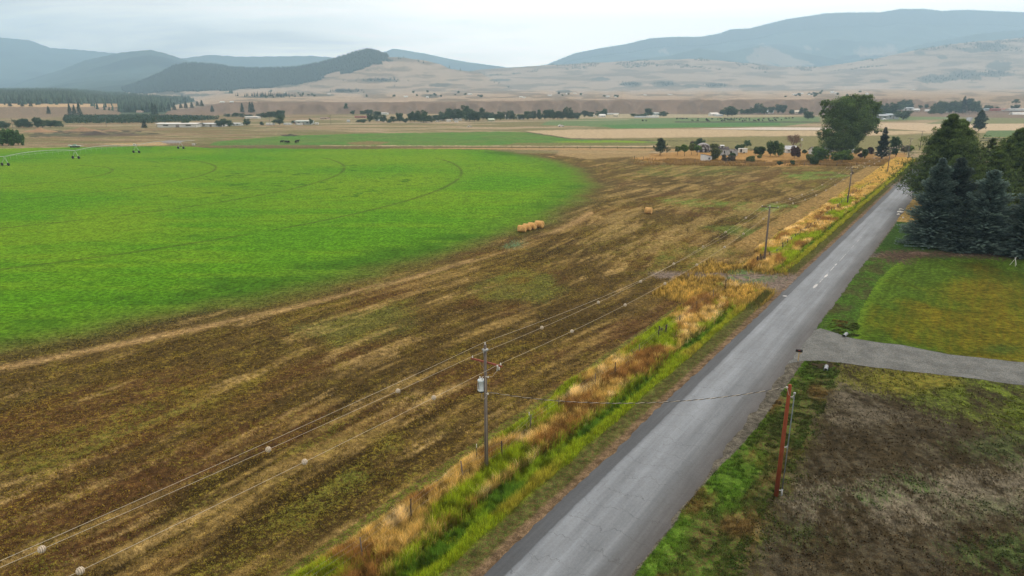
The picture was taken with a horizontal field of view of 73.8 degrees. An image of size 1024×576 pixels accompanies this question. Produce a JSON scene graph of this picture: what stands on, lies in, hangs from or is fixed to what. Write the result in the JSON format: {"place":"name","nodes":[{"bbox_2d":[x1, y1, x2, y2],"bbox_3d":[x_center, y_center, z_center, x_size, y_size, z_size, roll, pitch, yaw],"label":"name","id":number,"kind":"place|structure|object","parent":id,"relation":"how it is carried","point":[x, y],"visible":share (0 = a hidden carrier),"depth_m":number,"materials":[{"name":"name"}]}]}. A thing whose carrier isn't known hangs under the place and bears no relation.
{"place":"outdoors","nodes":[
{"label":"outdoors","id":0,"kind":"place"},
{"bbox_2d":[295,120,313,124],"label":"barn","id":1,"kind":"structure","parent":0,"point":[305,122],"depth_m":668.47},
{"bbox_2d":[0,114,1023,575],"bbox_3d":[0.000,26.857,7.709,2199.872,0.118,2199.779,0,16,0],"label":"ground","id":2,"kind":"structure","parent":0,"point":[94,238],"depth_m":85.32,"materials":[{"name":"soil"}]},
{"bbox_2d":[0,128,5,144],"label":"tree","id":3,"kind":"object","parent":2,"relation":"on","point":[2,140],"visible":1,"depth_m":389.27,"materials":[{"name":"green plant"}]},
{"bbox_2d":[5,129,16,145],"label":"tree","id":4,"kind":"object","parent":2,"relation":"on","point":[10,133],"visible":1,"depth_m":390.86,"materials":[{"name":"green plant"}]},
{"bbox_2d":[13,129,19,144],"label":"tree","id":5,"kind":"object","parent":2,"relation":"on","point":[17,139],"visible":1,"depth_m":392.67,"materials":[{"name":"green plant"}]},
{"bbox_2d":[18,134,24,144],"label":"tree","id":6,"kind":"object","parent":2,"relation":"on","point":[21,138],"visible":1,"depth_m":393.82,"materials":[{"name":"green plant"}]},
{"bbox_2d":[16,118,27,126],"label":"broadleaf tree","id":7,"kind":"object","parent":2,"relation":"on","point":[23,120],"visible":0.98,"depth_m":599.47,"materials":[{"name":"green plant"}]},
{"bbox_2d":[21,121,33,126],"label":"broadleaf tree","id":8,"kind":"object","parent":2,"relation":"on","point":[28,124],"visible":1,"depth_m":600.33,"materials":[{"name":"green plant"}]},
{"bbox_2d":[31,117,39,126],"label":"broadleaf tree","id":9,"kind":"object","parent":2,"relation":"on","point":[35,120],"visible":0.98,"depth_m":597.98,"materials":[{"name":"green plant"}]},
{"bbox_2d":[23,128,57,131],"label":"earth mound","id":10,"kind":"object","parent":2,"relation":"on","point":[39,130],"visible":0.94,"depth_m":536.67,"materials":[{"name":"soil"}]},
{"bbox_2d":[35,119,46,126],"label":"broadleaf tree","id":11,"kind":"object","parent":2,"relation":"on","point":[42,123],"visible":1,"depth_m":599.50,"materials":[{"name":"green plant"}]},
{"bbox_2d":[43,133,68,135],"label":"earth mound","id":12,"kind":"object","parent":2,"relation":"on","point":[54,134],"visible":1,"depth_m":492.44,"materials":[{"name":"soil"}]},
{"bbox_2d":[65,127,100,131],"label":"earth mound","id":13,"kind":"object","parent":2,"relation":"on","point":[81,129],"visible":0.94,"depth_m":547.94,"materials":[{"name":"soil"}]},
{"bbox_2d":[80,131,111,134],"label":"earth mound","id":14,"kind":"object","parent":2,"relation":"on","point":[95,133],"visible":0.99,"depth_m":496.55,"materials":[{"name":"soil"}]},
{"bbox_2d":[0,140,192,165],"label":"irrigation pivot","id":15,"kind":"object","parent":2,"relation":"on","point":[72,157],"visible":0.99,"depth_m":311.67,"materials":[{"name":"grey metal"}]},
{"bbox_2d":[112,133,138,135],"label":"earth mound","id":16,"kind":"object","parent":2,"relation":"on","point":[124,134],"visible":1,"depth_m":492.40,"materials":[{"name":"soil"}]},
{"bbox_2d":[62,114,219,122],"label":"plantation trees","id":17,"kind":"object","parent":2,"relation":"on","point":[109,118],"visible":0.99,"depth_m":748.28,"materials":[{"name":"green plant"}]},
{"bbox_2d":[156,123,202,126],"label":"shed","id":18,"kind":"structure","parent":2,"relation":"on","point":[179,124],"depth_m":614.52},
{"bbox_2d":[203,123,226,126],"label":"shed","id":19,"kind":"structure","parent":2,"relation":"on","point":[209,125],"depth_m":627.68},
{"bbox_2d":[271,115,285,124],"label":"broadleaf tree","id":20,"kind":"object","parent":2,"relation":"on","point":[280,121],"visible":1,"depth_m":661.90,"materials":[{"name":"green plant"}]},
{"bbox_2d":[372,111,380,120],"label":"broadleaf tree","id":21,"kind":"object","parent":2,"relation":"on","point":[378,114],"visible":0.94,"depth_m":747.95,"materials":[{"name":"green plant"}]},
{"bbox_2d":[395,112,403,120],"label":"broadleaf tree","id":22,"kind":"object","parent":2,"relation":"on","point":[399,116],"visible":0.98,"depth_m":720.01,"materials":[{"name":"green plant"}]},
{"bbox_2d":[0,197,834,575],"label":"stubble","id":23,"kind":"object","parent":2,"relation":"on","point":[260,411],"visible":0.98,"depth_m":68.05,"materials":[{"name":"plant"}]},
{"bbox_2d":[415,110,427,120],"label":"broadleaf tree","id":24,"kind":"object","parent":2,"relation":"on","point":[418,118],"visible":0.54,"depth_m":732.55,"materials":[{"name":"green plant"}]},
{"bbox_2d":[419,113,428,122],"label":"broadleaf tree","id":25,"kind":"object","parent":2,"relation":"on","point":[423,117],"visible":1,"depth_m":707.75,"materials":[{"name":"green plant"}]},
{"bbox_2d":[438,111,449,119],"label":"broadleaf tree","id":26,"kind":"object","parent":2,"relation":"on","point":[443,115],"visible":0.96,"depth_m":760.52,"materials":[{"name":"green plant"}]},
{"bbox_2d":[445,108,455,118],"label":"broadleaf tree","id":27,"kind":"object","parent":2,"relation":"on","point":[450,112],"visible":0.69,"depth_m":776.77,"materials":[{"name":"green plant"}]},
{"bbox_2d":[456,109,465,118],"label":"broadleaf tree","id":28,"kind":"object","parent":2,"relation":"on","point":[461,114],"visible":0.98,"depth_m":776.80,"materials":[{"name":"green plant"}]},
{"bbox_2d":[461,105,472,115],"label":"broadleaf tree","id":29,"kind":"object","parent":2,"relation":"on","point":[466,108],"visible":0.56,"depth_m":791.39,"materials":[{"name":"green plant"}]},
{"bbox_2d":[463,111,473,120],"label":"broadleaf tree","id":30,"kind":"object","parent":2,"relation":"on","point":[467,117],"visible":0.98,"depth_m":747.71,"materials":[{"name":"green plant"}]},
{"bbox_2d":[479,107,485,118],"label":"broadleaf tree","id":31,"kind":"object","parent":2,"relation":"on","point":[482,111],"visible":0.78,"depth_m":776.39,"materials":[{"name":"green plant"}]},
{"bbox_2d":[471,344,501,469],"bbox_3d":[-2.011,9.284,51.300,2.800,11.013,0.566,10,19,33],"label":"power pole","id":32,"kind":"object","parent":2,"relation":"on","point":[482,385],"visible":0.98,"depth_m":50.81,"materials":[{"name":"grey wood"}]},
{"bbox_2d":[0,147,894,567],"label":"power cable","id":33,"kind":"object","parent":32,"relation":"attached to","point":[326,423],"visible":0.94,"depth_m":36.63,"materials":[{"name":"metal"}]},
{"bbox_2d":[37,545,45,553],"bbox_3d":[-18.345,10.195,26.625,0.314,0.314,0.290,10,14,30],"label":"marker ball","id":34,"kind":"object","parent":33,"relation":"attached to","point":[41,549],"visible":1,"depth_m":26.54,"materials":[{"name":"beige plastic"}]},
{"bbox_2d":[0,143,905,560],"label":"power cable","id":35,"kind":"object","parent":32,"relation":"attached to","point":[352,403],"visible":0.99,"depth_m":34.65,"materials":[{"name":"metal"}]},
{"bbox_2d":[70,141,911,575],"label":"power cable","id":36,"kind":"object","parent":32,"relation":"attached to","point":[276,475],"visible":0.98,"depth_m":34.14,"materials":[{"name":"metal"}]},
{"bbox_2d":[76,566,84,574],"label":"marker ball","id":37,"kind":"object","parent":36,"relation":"attached to","point":[80,570],"visible":1,"depth_m":25.36,"materials":[{"name":"beige plastic"}]},
{"bbox_2d":[497,111,504,119],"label":"broadleaf tree","id":38,"kind":"object","parent":2,"relation":"on","point":[501,114],"visible":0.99,"depth_m":793.65,"materials":[{"name":"green plant"}]},
{"bbox_2d":[505,110,513,118],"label":"broadleaf tree","id":39,"kind":"object","parent":2,"relation":"on","point":[508,116],"visible":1,"depth_m":794.71,"materials":[{"name":"green plant"}]},
{"bbox_2d":[305,285,725,574],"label":"wire fence","id":40,"kind":"object","parent":2,"relation":"on","point":[411,511],"visible":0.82,"depth_m":52.28,"materials":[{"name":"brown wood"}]},
{"bbox_2d":[517,225,526,231],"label":"hay bale","id":41,"kind":"object","parent":2,"relation":"on","point":[521,228],"visible":1,"depth_m":144.06,"materials":[{"name":"plant"}]},
{"bbox_2d":[524,111,532,118],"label":"broadleaf tree","id":42,"kind":"object","parent":2,"relation":"on","point":[528,114],"visible":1,"depth_m":794.00,"materials":[{"name":"green plant"}]},
{"bbox_2d":[535,220,543,227],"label":"hay bale","id":43,"kind":"object","parent":2,"relation":"on","point":[540,224],"visible":0.84,"depth_m":148.67,"materials":[{"name":"plant"}]},
{"bbox_2d":[563,106,572,118],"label":"broadleaf tree","id":44,"kind":"object","parent":2,"relation":"on","point":[566,114],"visible":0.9,"depth_m":798.15,"materials":[{"name":"green plant"}]},
{"bbox_2d":[645,207,652,213],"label":"hay bale","id":45,"kind":"object","parent":2,"relation":"on","point":[648,210],"visible":1,"depth_m":166.49,"materials":[{"name":"plant"}]},
{"bbox_2d":[653,138,670,154],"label":"pine tree","id":46,"kind":"object","parent":2,"relation":"on","point":[660,144],"visible":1,"depth_m":327.33,"materials":[{"name":"green plant"}]},
{"bbox_2d":[679,144,688,155],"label":"tree","id":47,"kind":"object","parent":2,"relation":"on","point":[684,148],"visible":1,"depth_m":322.75,"materials":[{"name":"green plant"}]},
{"bbox_2d":[697,143,709,151],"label":"round roofed shed","id":48,"kind":"structure","parent":2,"relation":"on","point":[705,147],"depth_m":344.61,"materials":[{"name":"metal"}]},
{"bbox_2d":[700,154,711,160],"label":"white shed","id":49,"kind":"structure","parent":2,"relation":"on","point":[704,157],"depth_m":299.21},
{"bbox_2d":[710,148,721,159],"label":"bush","id":50,"kind":"object","parent":2,"relation":"on","point":[716,153],"visible":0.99,"depth_m":299.49,"materials":[{"name":"green plant"}]},
{"bbox_2d":[718,145,737,154],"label":"ruined shack","id":51,"kind":"structure","parent":2,"relation":"on","point":[726,151],"depth_m":327.89,"materials":[{"name":"metal"}]},
{"bbox_2d":[722,106,735,115],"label":"broadleaf tree","id":52,"kind":"object","parent":2,"relation":"on","point":[729,109],"visible":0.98,"depth_m":928.68,"materials":[{"name":"green plant"}]},
{"bbox_2d":[738,148,747,152],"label":"white caravan","id":53,"kind":"object","parent":2,"relation":"on","point":[742,150],"visible":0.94,"depth_m":339.71,"materials":[{"name":"metal"}]},
{"bbox_2d":[637,319,859,575],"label":"verge grass","id":54,"kind":"structure","parent":2,"relation":"on","point":[854,326],"depth_m":52.54,"materials":[{"name":"plant"}]},
{"bbox_2d":[753,146,765,154],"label":"tree","id":55,"kind":"object","parent":2,"relation":"on","point":[756,150],"visible":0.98,"depth_m":326.85,"materials":[{"name":"green plant"}]},
{"bbox_2d":[754,103,764,113],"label":"broadleaf tree","id":56,"kind":"object","parent":2,"relation":"on","point":[760,108],"visible":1,"depth_m":1004.42,"materials":[{"name":"green plant"}]},
{"bbox_2d":[761,205,776,258],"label":"power pole","id":57,"kind":"object","parent":2,"relation":"on","point":[769,207],"visible":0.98,"depth_m":115.78,"materials":[{"name":"grey wood"}]},
{"bbox_2d":[766,140,779,154],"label":"tree","id":58,"kind":"object","parent":2,"relation":"on","point":[771,146],"visible":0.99,"depth_m":320.00,"materials":[{"name":"green plant"}]},
{"bbox_2d":[774,143,784,155],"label":"tree","id":59,"kind":"object","parent":2,"relation":"on","point":[780,150],"visible":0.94,"depth_m":320.92,"materials":[{"name":"green plant"}]},
{"bbox_2d":[774,384,795,496],"bbox_3d":[19.314,11.028,48.375,0.775,9.051,0.328,0,16,0],"label":"service pole","id":60,"kind":"object","parent":2,"relation":"on","point":[780,461],"visible":0.98,"depth_m":48.28,"materials":[{"name":"red wood"}]},
{"bbox_2d":[489,387,785,403],"bbox_3d":[8.615,7.470,49.045,21.064,2.233,0.079,2,16,8],"label":"service cable","id":61,"kind":"object","parent":60,"relation":"attached to","point":[637,403],"visible":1,"depth_m":49.19,"materials":[{"name":"black plastic"}]},
{"bbox_2d":[785,135,801,147],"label":"bare tree","id":62,"kind":"object","parent":2,"relation":"on","point":[795,140],"visible":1,"depth_m":349.38,"materials":[{"name":"plant"}]},
{"bbox_2d":[790,146,800,156],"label":"bush","id":63,"kind":"object","parent":2,"relation":"on","point":[795,151],"visible":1,"depth_m":313.31,"materials":[{"name":"brown plant"}]},
{"bbox_2d":[803,112,814,118],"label":"broadleaf tree","id":64,"kind":"object","parent":2,"relation":"on","point":[808,115],"visible":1,"depth_m":806.45,"materials":[{"name":"green plant"}]},
{"bbox_2d":[809,156,819,164],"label":"bush","id":65,"kind":"object","parent":2,"relation":"on","point":[814,160],"visible":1,"depth_m":278.45,"materials":[{"name":"green plant"}]},
{"bbox_2d":[761,183,868,256],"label":"wire fence","id":66,"kind":"object","parent":2,"relation":"on","point":[812,223],"visible":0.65,"depth_m":144.24,"materials":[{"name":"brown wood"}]},
{"bbox_2d":[811,146,829,160],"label":"tree","id":67,"kind":"object","parent":2,"relation":"on","point":[821,153],"visible":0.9,"depth_m":294.64,"materials":[{"name":"green plant"}]},
{"bbox_2d":[830,150,853,162],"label":"bush","id":68,"kind":"object","parent":2,"relation":"on","point":[843,155],"visible":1,"depth_m":285.78,"materials":[{"name":"green plant"}]},
{"bbox_2d":[815,93,883,155],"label":"cottonwood tree","id":69,"kind":"object","parent":2,"relation":"on","point":[855,119],"visible":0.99,"depth_m":311.58,"materials":[{"name":"green plant"}]},
{"bbox_2d":[847,168,857,202],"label":"power pole","id":70,"kind":"object","parent":2,"relation":"on","point":[852,172],"visible":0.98,"depth_m":177.15,"materials":[{"name":"grey wood"}]},
{"bbox_2d":[862,149,868,158],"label":"bush","id":71,"kind":"object","parent":2,"relation":"on","point":[865,152],"visible":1,"depth_m":308.95,"materials":[{"name":"green plant"}]},
{"bbox_2d":[720,364,1023,575],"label":"weeds","id":72,"kind":"object","parent":2,"relation":"on","point":[922,483],"visible":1,"depth_m":49.59,"materials":[{"name":"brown plant"}]},
{"bbox_2d":[873,127,891,157],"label":"spruce tree","id":73,"kind":"object","parent":2,"relation":"on","point":[882,149],"visible":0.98,"depth_m":310.04,"materials":[{"name":"green plant"}]},
{"bbox_2d":[884,102,894,113],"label":"broadleaf tree","id":74,"kind":"object","parent":2,"relation":"on","point":[890,110],"visible":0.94,"depth_m":920.41,"materials":[{"name":"green plant"}]},
{"bbox_2d":[889,136,902,156],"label":"tree","id":75,"kind":"object","parent":2,"relation":"on","point":[895,142],"visible":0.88,"depth_m":316.00,"materials":[{"name":"green plant"}]},
{"bbox_2d":[890,103,901,113],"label":"broadleaf tree","id":76,"kind":"object","parent":2,"relation":"on","point":[894,107],"visible":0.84,"depth_m":919.05,"materials":[{"name":"green plant"}]},
{"bbox_2d":[892,110,913,119],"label":"broadleaf tree","id":77,"kind":"object","parent":2,"relation":"on","point":[903,115],"visible":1,"depth_m":792.83,"materials":[{"name":"green plant"}]},
{"bbox_2d":[901,145,908,152],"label":"tree","id":78,"kind":"object","parent":2,"relation":"on","point":[904,149],"visible":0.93,"depth_m":332.45,"materials":[{"name":"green plant"}]},
{"bbox_2d":[909,251,929,254],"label":"earth heap","id":79,"kind":"object","parent":2,"relation":"on","point":[920,253],"visible":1,"depth_m":124.83,"materials":[{"name":"soil"}]},
{"bbox_2d":[894,157,962,250],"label":"spruce tree","id":80,"kind":"object","parent":2,"relation":"on","point":[938,184],"visible":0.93,"depth_m":129.33,"materials":[{"name":"green plant"}]},
{"bbox_2d":[876,113,984,198],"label":"broadleaf tree","id":81,"kind":"object","parent":2,"relation":"on","point":[949,137],"visible":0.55,"depth_m":168.88,"materials":[{"name":"green plant"}]},
{"bbox_2d":[922,154,974,192],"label":"pine tree","id":82,"kind":"object","parent":2,"relation":"on","point":[952,162],"visible":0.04,"depth_m":155.77,"materials":[{"name":"green plant"}]},
{"bbox_2d":[902,118,996,194],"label":"pine tree","id":83,"kind":"object","parent":2,"relation":"on","point":[972,134],"visible":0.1,"depth_m":174.88,"materials":[{"name":"green plant"}]},
{"bbox_2d":[925,157,978,246],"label":"spruce tree","id":84,"kind":"object","parent":2,"relation":"on","point":[961,172],"visible":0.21,"depth_m":128.97,"materials":[{"name":"green plant"}]},
{"bbox_2d":[932,199,987,254],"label":"spruce tree","id":85,"kind":"object","parent":2,"relation":"on","point":[964,218],"visible":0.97,"depth_m":126.02,"materials":[{"name":"green plant"}]},
{"bbox_2d":[971,110,988,130],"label":"pine tree","id":86,"kind":"object","parent":2,"relation":"on","point":[981,118],"visible":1,"depth_m":547.89,"materials":[{"name":"green plant"}]},
{"bbox_2d":[946,169,1016,253],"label":"spruce tree","id":87,"kind":"object","parent":2,"relation":"on","point":[993,197],"visible":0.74,"depth_m":124.88,"materials":[{"name":"green plant"}]},
{"bbox_2d":[979,138,997,164],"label":"pine tree","id":88,"kind":"object","parent":2,"relation":"on","point":[990,143],"visible":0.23,"depth_m":172.45,"materials":[{"name":"green plant"}]},
{"bbox_2d":[969,127,1023,203],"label":"pine tree","id":89,"kind":"object","parent":2,"relation":"on","point":[1013,145],"visible":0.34,"depth_m":155.96,"materials":[{"name":"green plant"}]},
{"bbox_2d":[969,149,1023,211],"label":"pine tree","id":90,"kind":"object","parent":2,"relation":"on","point":[999,160],"visible":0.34,"depth_m":149.12,"materials":[{"name":"green plant"}]},
{"bbox_2d":[986,192,1023,258],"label":"spruce tree","id":91,"kind":"object","parent":2,"relation":"on","point":[1015,238],"visible":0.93,"depth_m":122.33,"materials":[{"name":"green plant"}]},
{"bbox_2d":[0,13,1023,117],"bbox_3d":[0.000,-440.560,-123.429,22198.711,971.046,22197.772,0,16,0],"label":"hills","id":92,"kind":"structure","parent":0,"point":[826,51],"depth_m":3715.58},
{"bbox_2d":[0,87,232,111],"bbox_3d":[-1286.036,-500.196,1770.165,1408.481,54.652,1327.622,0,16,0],"label":"forest","id":93,"kind":"object","parent":92,"relation":"on","point":[129,102],"visible":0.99,"depth_m":1362.54,"materials":[{"name":"plant"}]},
{"bbox_2d":[121,47,511,95],"bbox_3d":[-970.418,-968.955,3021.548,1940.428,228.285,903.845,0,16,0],"label":"forest","id":94,"kind":"object","parent":92,"relation":"on","point":[198,77],"visible":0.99,"depth_m":3127.38,"materials":[{"name":"plant"}]},
{"bbox_2d":[237,44,1009,97],"bbox_3d":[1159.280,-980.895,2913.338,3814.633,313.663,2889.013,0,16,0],"label":"forest","id":95,"kind":"object","parent":92,"relation":"on","point":[382,78],"visible":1,"depth_m":3441.12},
{"bbox_2d":[490,37,1023,75],"bbox_3d":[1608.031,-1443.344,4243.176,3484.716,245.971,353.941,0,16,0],"label":"forest","id":96,"kind":"object","parent":92,"relation":"on","point":[801,69],"visible":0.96,"depth_m":4262.23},
{"bbox_2d":[547,8,1023,64],"bbox_3d":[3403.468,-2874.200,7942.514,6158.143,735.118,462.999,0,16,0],"label":"forest","id":97,"kind":"object","parent":92,"relation":"on","point":[910,17],"visible":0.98,"depth_m":7818.56,"materials":[{"name":"plant"}]},
{"bbox_2d":[941,101,950,111],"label":"broadleaf tree","id":98,"kind":"object","parent":92,"relation":"on","point":[945,105],"visible":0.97,"depth_m":1068.39,"materials":[{"name":"green plant"}]},
{"bbox_2d":[954,100,962,112],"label":"broadleaf tree","id":99,"kind":"object","parent":92,"relation":"on","point":[958,104],"visible":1,"depth_m":1067.89,"materials":[{"name":"green plant"}]},
{"bbox_2d":[957,96,967,113],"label":"conifer tree","id":100,"kind":"object","parent":92,"relation":"on","point":[965,102],"visible":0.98,"depth_m":1069.24,"materials":[{"name":"green plant"}]},
{"bbox_2d":[966,98,974,110],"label":"broadleaf tree","id":101,"kind":"object","parent":92,"relation":"on","point":[968,107],"visible":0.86,"depth_m":1077.28,"materials":[{"name":"green plant"}]},
{"bbox_2d":[970,101,979,111],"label":"broadleaf tree","id":102,"kind":"object","parent":92,"relation":"on","point":[976,105],"visible":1,"depth_m":1074.26,"materials":[{"name":"green plant"}]},
{"bbox_2d":[0,0,1023,67],"label":"sky","id":103,"kind":"structure","parent":0,"point":[503,33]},
{"bbox_2d":[288,156,915,575],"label":"roadside grass","id":104,"kind":"structure","parent":0,"point":[636,364],"depth_m":59.96,"materials":[{"name":"plant"}]},
{"bbox_2d":[484,117,973,575],"bbox_3d":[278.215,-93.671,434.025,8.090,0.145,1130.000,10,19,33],"label":"road","id":105,"kind":"structure","parent":0,"point":[614,514],"depth_m":56.96,"materials":[{"name":"asphalt"}]},
{"bbox_2d":[632,157,894,165],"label":"dry grass","id":106,"kind":"structure","parent":0,"point":[714,162],"depth_m":289.09,"materials":[{"name":"plant"}]},
{"bbox_2d":[784,146,796,152],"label":"farm house","id":107,"kind":"structure","parent":0,"point":[787,149],"depth_m":342.29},
{"bbox_2d":[876,114,889,119],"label":"barn","id":108,"kind":"structure","parent":0,"point":[881,116],"depth_m":808.92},
{"bbox_2d":[785,328,1023,384],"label":"driveway","id":109,"kind":"structure","parent":0,"point":[820,344],"depth_m":75.02,"materials":[{"name":"gravel"}]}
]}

